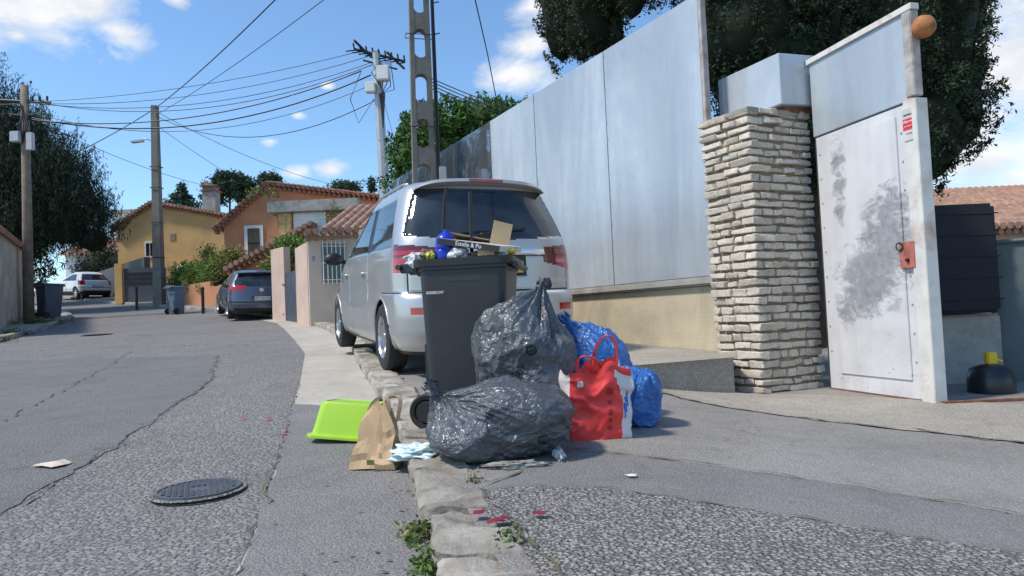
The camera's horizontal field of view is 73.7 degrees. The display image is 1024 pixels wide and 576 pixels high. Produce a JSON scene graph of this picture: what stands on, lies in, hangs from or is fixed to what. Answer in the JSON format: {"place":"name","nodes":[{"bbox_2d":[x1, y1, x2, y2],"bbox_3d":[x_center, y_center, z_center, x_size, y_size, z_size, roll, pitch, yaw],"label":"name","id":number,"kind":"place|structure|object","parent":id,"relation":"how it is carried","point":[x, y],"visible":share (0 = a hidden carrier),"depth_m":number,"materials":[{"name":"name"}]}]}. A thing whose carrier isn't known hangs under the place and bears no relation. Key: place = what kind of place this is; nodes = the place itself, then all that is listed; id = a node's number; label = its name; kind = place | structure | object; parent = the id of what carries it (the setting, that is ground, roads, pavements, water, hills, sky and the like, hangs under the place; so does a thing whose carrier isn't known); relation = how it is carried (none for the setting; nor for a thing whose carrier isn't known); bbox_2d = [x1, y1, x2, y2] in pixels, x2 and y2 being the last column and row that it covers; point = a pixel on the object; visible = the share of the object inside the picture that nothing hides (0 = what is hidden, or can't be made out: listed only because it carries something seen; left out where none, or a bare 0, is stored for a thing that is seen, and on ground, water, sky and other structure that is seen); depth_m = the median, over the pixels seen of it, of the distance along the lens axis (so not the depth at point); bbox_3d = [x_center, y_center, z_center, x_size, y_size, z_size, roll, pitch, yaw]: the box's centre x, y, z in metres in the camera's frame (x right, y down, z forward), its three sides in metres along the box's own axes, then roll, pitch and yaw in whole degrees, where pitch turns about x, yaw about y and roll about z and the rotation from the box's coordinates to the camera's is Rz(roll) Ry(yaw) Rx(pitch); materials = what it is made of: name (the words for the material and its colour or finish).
{"place":"outdoors","nodes":[
{"label":"outdoors","id":0,"kind":"place"},
{"bbox_2d":[0,306,66,335],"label":"pavement","id":1,"kind":"structure","parent":0,"point":[22,326],"depth_m":20.72,"materials":[{"name":"grey concrete"}]},
{"bbox_2d":[34,283,65,317],"bbox_3d":[-16.017,0.427,23.592,0.732,1.217,0.852,-4,-3,30],"label":"wheelie bin","id":2,"kind":"object","parent":1,"relation":"on","point":[49,296],"visible":0.86,"depth_m":23.41,"materials":[{"name":"plastic"}]},
{"bbox_2d":[0,296,304,575],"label":"road","id":3,"kind":"structure","parent":0,"point":[102,515],"depth_m":3.87,"materials":[{"name":"grey asphalt"}]},
{"bbox_2d":[0,355,218,513],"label":"road repair patch","id":4,"kind":"object","parent":3,"relation":"on","point":[112,405],"visible":0.99,"depth_m":5.98,"materials":[{"name":"grey asphalt"}]},
{"bbox_2d":[32,459,70,466],"bbox_3d":[-2.609,0.990,3.850,0.192,0.022,0.126,-3,-2,0],"label":"flattened paper","id":5,"kind":"object","parent":4,"relation":"on","point":[56,463],"visible":1,"depth_m":3.85,"materials":[{"name":"white paper"}]},
{"bbox_2d":[135,287,137,309],"bbox_3d":[-15.196,0.425,27.630,0.120,0.970,0.120,-3,-2,0],"label":"bollard","id":6,"kind":"object","parent":3,"relation":"on","point":[136,298],"visible":0.91,"depth_m":27.59,"materials":[{"name":"black metal"}]},
{"bbox_2d":[3,330,299,575],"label":"road crack","id":7,"kind":"object","parent":3,"relation":"on","point":[250,532],"visible":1,"depth_m":4.25,"materials":[{"name":"black asphalt"}]},
{"bbox_2d":[163,285,187,313],"bbox_3d":[-11.914,0.417,24.186,0.540,1.017,0.672,-4,-3,30],"label":"wheelie bin","id":8,"kind":"object","parent":3,"relation":"on","point":[176,299],"visible":1,"depth_m":24.05,"materials":[{"name":"plastic"}]},
{"bbox_2d":[147,478,247,502],"bbox_3d":[-1.490,0.955,3.248,0.433,0.016,0.433,-3,-2,0],"label":"manhole cover","id":9,"kind":"object","parent":3,"relation":"on","point":[197,490],"visible":1,"depth_m":3.20,"materials":[{"name":"metal"}]},
{"bbox_2d":[201,286,204,313],"bbox_3d":[-10.741,0.431,23.719,0.120,0.970,0.120,-3,-2,0],"label":"bollard","id":10,"kind":"object","parent":3,"relation":"on","point":[202,301],"visible":0.91,"depth_m":23.68,"materials":[{"name":"black metal"}]},
{"bbox_2d":[234,319,419,575],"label":"gutter channel","id":11,"kind":"object","parent":3,"relation":"on","point":[331,369],"visible":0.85,"depth_m":7.68,"materials":[{"name":"concrete"}]},
{"bbox_2d":[235,404,439,575],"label":"gutter patch","id":12,"kind":"object","parent":11,"relation":"on","point":[329,495],"visible":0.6,"depth_m":2.77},
{"bbox_2d":[307,399,382,440],"bbox_3d":[-0.976,0.818,4.259,0.505,0.220,0.375,2,-6,8],"label":"plastic basin","id":13,"kind":"object","parent":12,"relation":"on","point":[337,419],"visible":0.56,"depth_m":4.12,"materials":[{"name":"green plastic"}]},
{"bbox_2d":[347,394,405,470],"bbox_3d":[-0.702,0.736,3.533,0.269,0.373,0.199,-3,-2,12],"label":"paper bag","id":14,"kind":"object","parent":12,"relation":"on","point":[378,437],"visible":0.94,"depth_m":3.50,"materials":[{"name":"brown paper"}]},
{"bbox_2d":[241,399,1004,575],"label":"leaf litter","id":15,"kind":"object","parent":12,"relation":"on","point":[420,547],"visible":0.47,"depth_m":2.45,"materials":[{"name":"brown plant"}]},
{"bbox_2d":[244,233,312,269],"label":"stair wall","id":16,"kind":"structure","parent":0,"point":[254,267],"depth_m":26.92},
{"bbox_2d":[321,204,375,235],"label":"tiled roof","id":17,"kind":"structure","parent":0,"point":[352,215],"depth_m":19.17,"materials":[{"name":"tile"}]},
{"bbox_2d":[0,0,1023,290],"label":"sky","id":18,"kind":"structure","parent":0,"point":[68,50],"materials":[{"name":"blue"}]},
{"bbox_2d":[34,277,1023,575],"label":"pavement","id":19,"kind":"structure","parent":0,"point":[978,473],"depth_m":3.46,"materials":[{"name":"concrete"}]},
{"bbox_2d":[56,272,111,298],"bbox_3d":[-25.004,-0.141,39.606,4.126,1.571,1.780,0,-1,34],"label":"parked crossover","id":20,"kind":"object","parent":19,"relation":"on","point":[82,284],"visible":0.87,"depth_m":38.47,"materials":[{"name":"white paint"}]},
{"bbox_2d":[65,245,117,272],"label":"laurel bush","id":21,"kind":"object","parent":19,"relation":"on","point":[97,262],"visible":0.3,"depth_m":43.45,"materials":[{"name":"green plant"}]},
{"bbox_2d":[114,261,176,303],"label":"entrance gate","id":22,"kind":"structure","parent":19,"relation":"on","point":[127,281],"depth_m":32.24,"materials":[{"name":"grey metal"}]},
{"bbox_2d":[130,105,165,306],"bbox_3d":[-15.535,-3.444,29.160,1.160,8.750,0.441,-3,-2,0],"label":"street lamp","id":23,"kind":"object","parent":19,"relation":"on","point":[158,275],"visible":0.99,"depth_m":29.06,"materials":[{"name":"concrete"}]},
{"bbox_2d":[165,255,229,293],"bbox_3d":[-13.207,-0.402,28.863,4.275,2.165,1.817,-4,-3,39],"label":"hedge","id":24,"kind":"object","parent":19,"relation":"on","point":[196,272],"visible":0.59,"depth_m":28.54,"materials":[{"name":"green plant"}]},
{"bbox_2d":[196,242,248,283],"bbox_3d":[-11.923,-0.931,28.169,1.832,2.165,3.205,-1,-3,-34],"label":"garden shrub","id":25,"kind":"object","parent":19,"relation":"on","point":[208,253],"visible":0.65,"depth_m":27.48,"materials":[{"name":"green plant"}]},
{"bbox_2d":[213,270,272,318],"bbox_3d":[-8.230,0.142,21.586,2.140,1.451,4.048,-1,2,-29],"label":"parked hatchback","id":26,"kind":"object","parent":19,"relation":"on","point":[244,291],"visible":0.74,"depth_m":19.89,"materials":[{"name":"blue paint"}]},
{"bbox_2d":[405,0,446,183],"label":"concrete utility pole","id":27,"kind":"object","parent":19,"relation":"on","point":[421,67],"visible":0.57,"depth_m":11.67,"materials":[{"name":"grey concrete"}]},
{"bbox_2d":[324,178,572,370],"bbox_3d":[-1.016,-0.147,8.359,2.240,1.890,4.747,-2,1,-22],"label":"parked minivan","id":28,"kind":"object","parent":19,"relation":"on","point":[379,301],"visible":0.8,"depth_m":6.47,"materials":[{"name":"silver metal"}]},
{"bbox_2d":[395,255,527,428],"bbox_3d":[-0.281,0.332,4.297,0.752,1.005,0.617,-3,-2,8],"label":"wheelie bin","id":29,"kind":"object","parent":19,"relation":"on","point":[459,294],"visible":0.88,"depth_m":4.05,"materials":[{"name":"plastic"}]},
{"bbox_2d":[402,187,521,268],"bbox_3d":[-0.313,-0.339,4.294,0.737,0.587,0.594,-3,-2,8],"label":"overflowing rubbish","id":30,"kind":"object","parent":29,"relation":"on","point":[448,244],"visible":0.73,"depth_m":4.12,"materials":[{"name":"plastic"}]},
{"bbox_2d":[421,375,575,463],"bbox_3d":[-0.064,0.638,3.424,0.762,0.403,0.571,-3,-2,0],"label":"rubbish bag","id":31,"kind":"object","parent":19,"relation":"on","point":[503,418],"visible":1,"depth_m":3.21,"materials":[{"name":"black plastic"}]},
{"bbox_2d":[469,277,576,389],"bbox_3d":[0.075,0.330,3.975,0.610,0.797,0.541,-4,-3,36],"label":"rubbish bag","id":32,"kind":"object","parent":31,"relation":"on","point":[526,335],"visible":0.68,"depth_m":3.78,"materials":[{"name":"black plastic"}]},
{"bbox_2d":[472,509,547,523],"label":"fallen petals","id":33,"kind":"object","parent":19,"relation":"on","point":[499,519],"visible":1,"depth_m":2.33,"materials":[{"name":"red plant"}]},
{"bbox_2d":[480,459,552,470],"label":"rubbish scraps","id":34,"kind":"object","parent":19,"relation":"on","point":[508,465],"visible":0.94,"depth_m":3.14,"materials":[{"name":"white paper"}]},
{"bbox_2d":[557,311,633,372],"bbox_3d":[0.521,0.482,4.417,0.504,0.687,0.482,-3,-2,0],"label":"blue rubbish bag","id":35,"kind":"object","parent":19,"relation":"on","point":[586,338],"visible":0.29,"depth_m":4.28,"materials":[{"name":"blue plastic"}]},
{"bbox_2d":[558,335,633,441],"bbox_3d":[0.435,0.544,3.766,0.387,0.565,0.318,-2,-2,-12],"label":"shopping bag","id":36,"kind":"object","parent":19,"relation":"on","point":[599,395],"visible":0.77,"depth_m":3.63,"materials":[{"name":"red plastic"}]},
{"bbox_2d":[254,392,1023,575],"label":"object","id":37,"kind":"object","parent":19,"relation":"on","point":[535,544],"visible":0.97,"depth_m":2.74,"materials":[{"name":"black asphalt"}]},
{"bbox_2d":[631,366,663,426],"bbox_3d":[0.734,0.642,4.108,0.361,0.371,0.455,-3,-2,0],"label":"blue rubbish bag","id":38,"kind":"object","parent":19,"relation":"on","point":[647,397],"visible":0.56,"depth_m":3.92,"materials":[{"name":"blue plastic"}]},
{"bbox_2d":[621,342,734,392],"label":"raised pavement slab","id":39,"kind":"structure","parent":19,"relation":"on","point":[676,368],"depth_m":5.91,"materials":[{"name":"concrete"}]},
{"bbox_2d":[480,487,1023,575],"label":"driveway aggregate","id":40,"kind":"object","parent":19,"relation":"on","point":[593,532],"visible":0.91,"depth_m":2.07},
{"bbox_2d":[484,449,1023,552],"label":"driveway band","id":41,"kind":"object","parent":19,"relation":"on","point":[903,514],"visible":0.91,"depth_m":2.62,"materials":[{"name":"grey asphalt"}]},
{"bbox_2d":[551,445,566,461],"bbox_3d":[0.227,0.804,3.309,0.070,0.077,0.256,-3,-2,0],"label":"white ribbon","id":42,"kind":"object","parent":41,"relation":"on","point":[558,454],"visible":0.99,"depth_m":3.26,"materials":[{"name":"plastic"}]},
{"bbox_2d":[662,388,1023,442],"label":"verge","id":43,"kind":"structure","parent":19,"relation":"on","point":[998,421],"depth_m":4.71,"materials":[{"name":"concrete"}]},
{"bbox_2d":[942,398,1023,403],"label":"gate rail","id":44,"kind":"object","parent":43,"relation":"on","point":[989,400],"visible":0.4,"depth_m":4.95,"materials":[{"name":"metal"}]},
{"bbox_2d":[942,313,1002,383],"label":"concrete block","id":45,"kind":"structure","parent":19,"relation":"on","point":[969,340],"depth_m":6.08,"materials":[{"name":"grey concrete"}]},
{"bbox_2d":[934,203,1003,314],"bbox_3d":[3.974,-0.231,6.704,0.660,0.970,1.406,-3,-2,0],"label":"black screened unit","id":46,"kind":"object","parent":45,"relation":"on","point":[969,276],"visible":0.55,"depth_m":6.01,"materials":[{"name":"black metal"}]},
{"bbox_2d":[966,352,1016,394],"bbox_3d":[3.835,0.729,5.470,0.330,0.430,0.330,-3,-2,0],"label":"gas cylinder","id":47,"kind":"object","parent":19,"relation":"on","point":[990,376],"visible":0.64,"depth_m":5.36,"materials":[{"name":"black metal"}]},
{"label":"ground","id":48,"kind":"structure","parent":0,"visible":0},
{"bbox_2d":[0,233,22,328],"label":"wall","id":49,"kind":"structure","parent":48,"relation":"on","point":[11,295],"depth_m":21.45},
{"bbox_2d":[0,225,22,248],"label":"tile coping","id":50,"kind":"object","parent":49,"relation":"on","point":[12,238],"visible":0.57,"depth_m":20.83,"materials":[{"name":"brown tile"}]},
{"bbox_2d":[0,84,50,318],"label":"wooden utility pole","id":51,"kind":"object","parent":48,"relation":"on","point":[24,136],"visible":0.97,"depth_m":23.04,"materials":[{"name":"brown wood"}]},
{"bbox_2d":[0,305,71,341],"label":"kerb","id":52,"kind":"structure","parent":48,"relation":"on","point":[43,327],"depth_m":18.99,"materials":[{"name":"concrete"}]},
{"bbox_2d":[0,313,72,340],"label":"verge grass","id":53,"kind":"structure","parent":48,"relation":"on","point":[29,321],"depth_m":21.14,"materials":[{"name":"green plant"}]},
{"bbox_2d":[2,110,71,296],"bbox_3d":[-25.843,-4.125,34.314,7.357,11.374,6.648,-3,-2,18],"label":"pine tree","id":54,"kind":"object","parent":48,"relation":"on","point":[39,273],"visible":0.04,"depth_m":34.44,"materials":[{"name":"green plant"}]},
{"bbox_2d":[0,51,132,271],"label":"pine tree","id":55,"kind":"object","parent":48,"relation":"on","point":[64,212],"visible":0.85,"depth_m":27.13,"materials":[{"name":"green plant"}]},
{"bbox_2d":[57,238,117,277],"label":"distant house","id":56,"kind":"structure","parent":48,"relation":"on","point":[68,272],"depth_m":52.17,"materials":[{"name":"white paint"}]},
{"bbox_2d":[109,209,134,238],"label":"white building","id":57,"kind":"structure","parent":48,"relation":"on","point":[125,212],"depth_m":70.23,"materials":[{"name":"paint"}]},
{"bbox_2d":[98,257,149,295],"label":"wall","id":58,"kind":"structure","parent":48,"relation":"on","point":[142,262],"depth_m":37.67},
{"bbox_2d":[118,207,223,267],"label":"walls","id":59,"kind":"structure","parent":48,"relation":"on","point":[192,231],"depth_m":40.18,"materials":[{"name":"yellow paint"}]},
{"bbox_2d":[109,200,226,228],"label":"roof","id":60,"kind":"structure","parent":59,"relation":"on","point":[148,205],"depth_m":39.99,"materials":[{"name":"tile"}]},
{"bbox_2d":[199,182,221,211],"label":"chimney","id":61,"kind":"object","parent":59,"relation":"on","point":[210,197],"visible":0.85,"depth_m":40.87,"materials":[{"name":"grey concrete"}]},
{"bbox_2d":[166,279,221,305],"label":"wall","id":62,"kind":"structure","parent":48,"relation":"on","point":[193,296],"depth_m":27.49,"materials":[{"name":"orange paint"}]},
{"bbox_2d":[222,221,317,274],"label":"stair roof","id":63,"kind":"structure","parent":48,"relation":"on","point":[247,260],"depth_m":26.44,"materials":[{"name":"brown tile"}]},
{"bbox_2d":[245,184,340,243],"bbox_3d":[-8.475,-2.740,26.761,3.928,2.810,0.709,-3,-2,0],"label":"ivy plant","id":64,"kind":"object","parent":63,"relation":"on","point":[274,193],"visible":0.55,"depth_m":26.77,"materials":[{"name":"green plant"}]},
{"bbox_2d":[163,168,377,211],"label":"distant trees","id":65,"kind":"object","parent":48,"relation":"on","point":[223,180],"visible":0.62,"depth_m":74.63,"materials":[{"name":"green plant"}]},
{"bbox_2d":[35,294,537,575],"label":"kerb","id":66,"kind":"structure","parent":48,"relation":"on","point":[459,541],"depth_m":2.66,"materials":[{"name":"stone"}]},
{"bbox_2d":[387,442,437,461],"bbox_3d":[-0.466,0.831,3.442,0.360,0.116,0.223,-3,-2,0],"label":"crumpled cloth","id":67,"kind":"object","parent":66,"relation":"on","point":[403,452],"visible":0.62,"depth_m":3.38,"materials":[{"name":"white fabric"}]},
{"bbox_2d":[253,233,319,270],"bbox_3d":[-7.081,-0.465,22.477,3.317,2.816,1.726,-4,-3,40],"label":"garden shrub","id":68,"kind":"object","parent":48,"relation":"on","point":[291,242],"visible":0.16,"depth_m":22.50,"materials":[{"name":"green plant"}]},
{"bbox_2d":[271,242,309,324],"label":"pillars","id":69,"kind":"structure","parent":48,"relation":"on","point":[280,262],"depth_m":18.94,"materials":[{"name":"paint"}]},
{"bbox_2d":[285,270,296,321],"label":"garden gate","id":70,"kind":"structure","parent":48,"relation":"on","point":[291,301],"depth_m":18.35,"materials":[{"name":"grey metal"}]},
{"bbox_2d":[224,189,377,262],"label":"walls","id":71,"kind":"structure","parent":48,"relation":"on","point":[254,213],"depth_m":33.17,"materials":[{"name":"orange paint"}]},
{"bbox_2d":[244,225,263,254],"bbox_3d":[-12.507,-2.189,33.069,0.900,1.700,0.120,-3,-2,0],"label":"window","id":72,"kind":"structure","parent":71,"relation":"attached to","point":[253,237],"depth_m":33.05,"materials":[{"name":"white paint"}]},
{"bbox_2d":[211,181,379,234],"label":"roof","id":73,"kind":"structure","parent":71,"relation":"on","point":[219,226],"depth_m":32.98,"materials":[{"name":"tile"}]},
{"bbox_2d":[277,211,362,236],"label":"garage wing","id":74,"kind":"structure","parent":48,"relation":"on","point":[338,213],"depth_m":27.14,"materials":[{"name":"beige paint"}]},
{"bbox_2d":[279,213,292,236],"bbox_3d":[-8.966,-2.470,27.050,0.500,0.990,0.140,-3,-2,0],"label":"stone jamb","id":75,"kind":"object","parent":74,"relation":"attached to","point":[285,223],"visible":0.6,"depth_m":26.98,"materials":[{"name":"yellow stone"}]},
{"bbox_2d":[293,212,326,235],"bbox_3d":[-8.013,-2.410,27.095,1.300,1.190,0.059,-3,-2,0],"label":"shutter door","id":76,"kind":"structure","parent":74,"relation":"attached to","point":[317,218],"depth_m":27.08,"materials":[{"name":"white paint"}]},
{"bbox_2d":[267,198,366,216],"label":"lintel","id":77,"kind":"structure","parent":74,"relation":"on","point":[274,208],"depth_m":26.86,"materials":[{"name":"grey concrete"}]},
{"bbox_2d":[307,236,358,325],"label":"wall","id":78,"kind":"structure","parent":48,"relation":"on","point":[321,300],"depth_m":16.12,"materials":[{"name":"beige paint"}]},
{"bbox_2d":[303,226,359,241],"bbox_3d":[-4.280,-1.293,16.219,1.291,0.342,0.320,-2,-2,-20],"label":"tile coping","id":79,"kind":"object","parent":78,"relation":"on","point":[323,231],"visible":1,"depth_m":16.12,"materials":[{"name":"brown tile"}]},
{"bbox_2d":[321,241,345,283],"bbox_3d":[-4.215,-0.605,16.214,0.580,1.020,0.059,-2,-2,-20],"label":"barred window","id":80,"kind":"structure","parent":78,"relation":"attached to","point":[332,274],"depth_m":16.19,"materials":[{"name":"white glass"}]},
{"bbox_2d":[346,39,405,199],"bbox_3d":[-4.276,-3.651,22.163,1.922,8.711,1.031,-3,-2,0],"label":"utility pole","id":81,"kind":"object","parent":48,"relation":"on","point":[381,73],"visible":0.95,"depth_m":22.09,"materials":[{"name":"grey concrete"}]},
{"bbox_2d":[0,0,510,192],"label":"overhead cables","id":82,"kind":"object","parent":81,"relation":"attached to","point":[83,124],"visible":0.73,"depth_m":22.73,"materials":[{"name":"black plastic"}]},
{"bbox_2d":[376,90,527,198],"bbox_3d":[-1.058,-2.044,16.272,4.292,5.422,2.468,-2,-2,-16],"label":"cedar tree","id":83,"kind":"object","parent":48,"relation":"on","point":[463,120],"visible":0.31,"depth_m":15.55,"materials":[{"name":"green plant"}]},
{"bbox_2d":[379,390,663,575],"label":"weeds","id":84,"kind":"object","parent":48,"relation":"on","point":[413,532],"visible":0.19,"depth_m":2.15,"materials":[{"name":"green plant"}]},
{"bbox_2d":[532,0,678,284],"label":"cypress tree","id":85,"kind":"object","parent":48,"relation":"on","point":[582,31],"visible":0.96,"depth_m":9.50,"materials":[{"name":"green plant"}]},
{"bbox_2d":[571,276,720,351],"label":"plinth","id":86,"kind":"structure","parent":48,"relation":"on","point":[678,313],"depth_m":7.42,"materials":[{"name":"paint"}]},
{"bbox_2d":[386,0,711,289],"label":"panels","id":87,"kind":"object","parent":86,"relation":"on","point":[652,98],"visible":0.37,"depth_m":7.88,"materials":[{"name":"silver metal"}]},
{"bbox_2d":[425,51,614,284],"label":"seam rivets","id":88,"kind":"object","parent":87,"relation":"attached to","point":[607,153],"visible":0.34,"depth_m":8.11,"materials":[{"name":"silver metal"}]},
{"bbox_2d":[697,0,714,281],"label":"corner post","id":89,"kind":"object","parent":86,"relation":"on","point":[704,60],"visible":0.32,"depth_m":6.67,"materials":[{"name":"metal"}]},
{"bbox_2d":[698,106,824,393],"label":"stones","id":90,"kind":"object","parent":48,"relation":"on","point":[799,128],"visible":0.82,"depth_m":6.17,"materials":[{"name":"stone"}]},
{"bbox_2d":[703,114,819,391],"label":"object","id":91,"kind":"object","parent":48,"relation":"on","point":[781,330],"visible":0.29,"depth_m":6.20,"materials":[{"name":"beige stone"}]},
{"bbox_2d":[700,106,798,123],"bbox_3d":[2.279,-1.585,6.446,0.798,0.040,0.563,-2,-2,-24],"label":"cap","id":92,"kind":"object","parent":91,"relation":"on","point":[752,109],"visible":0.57,"depth_m":6.20,"materials":[{"name":"grey concrete"}]},
{"bbox_2d":[718,53,812,115],"bbox_3d":[2.452,-1.857,6.582,0.482,0.520,0.806,-2,-2,-21],"label":"metal housing","id":93,"kind":"object","parent":92,"relation":"on","point":[779,81],"visible":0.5,"depth_m":6.28,"materials":[{"name":"silver metal"}]},
{"bbox_2d":[671,0,1016,348],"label":"cypress tree","id":94,"kind":"object","parent":48,"relation":"on","point":[744,34],"visible":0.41,"depth_m":8.40,"materials":[{"name":"green plant"}]},
{"bbox_2d":[806,2,947,402],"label":"metal gate","id":95,"kind":"structure","parent":48,"relation":"on","point":[883,313],"depth_m":5.47,"materials":[{"name":"metal"}]},
{"bbox_2d":[994,238,1023,380],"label":"grey fence","id":96,"kind":"object","parent":48,"relation":"on","point":[1010,259],"visible":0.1,"depth_m":6.11,"materials":[{"name":"grey metal"}]},
{"bbox_2d":[996,233,1023,239],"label":"walls","id":97,"kind":"structure","parent":48,"relation":"on","point":[1007,236],"depth_m":20.05,"materials":[{"name":"beige paint"}]},
{"bbox_2d":[933,184,1023,234],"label":"roof","id":98,"kind":"structure","parent":97,"relation":"on","point":[1007,202],"depth_m":21.89,"materials":[{"name":"tile"}]}
]}

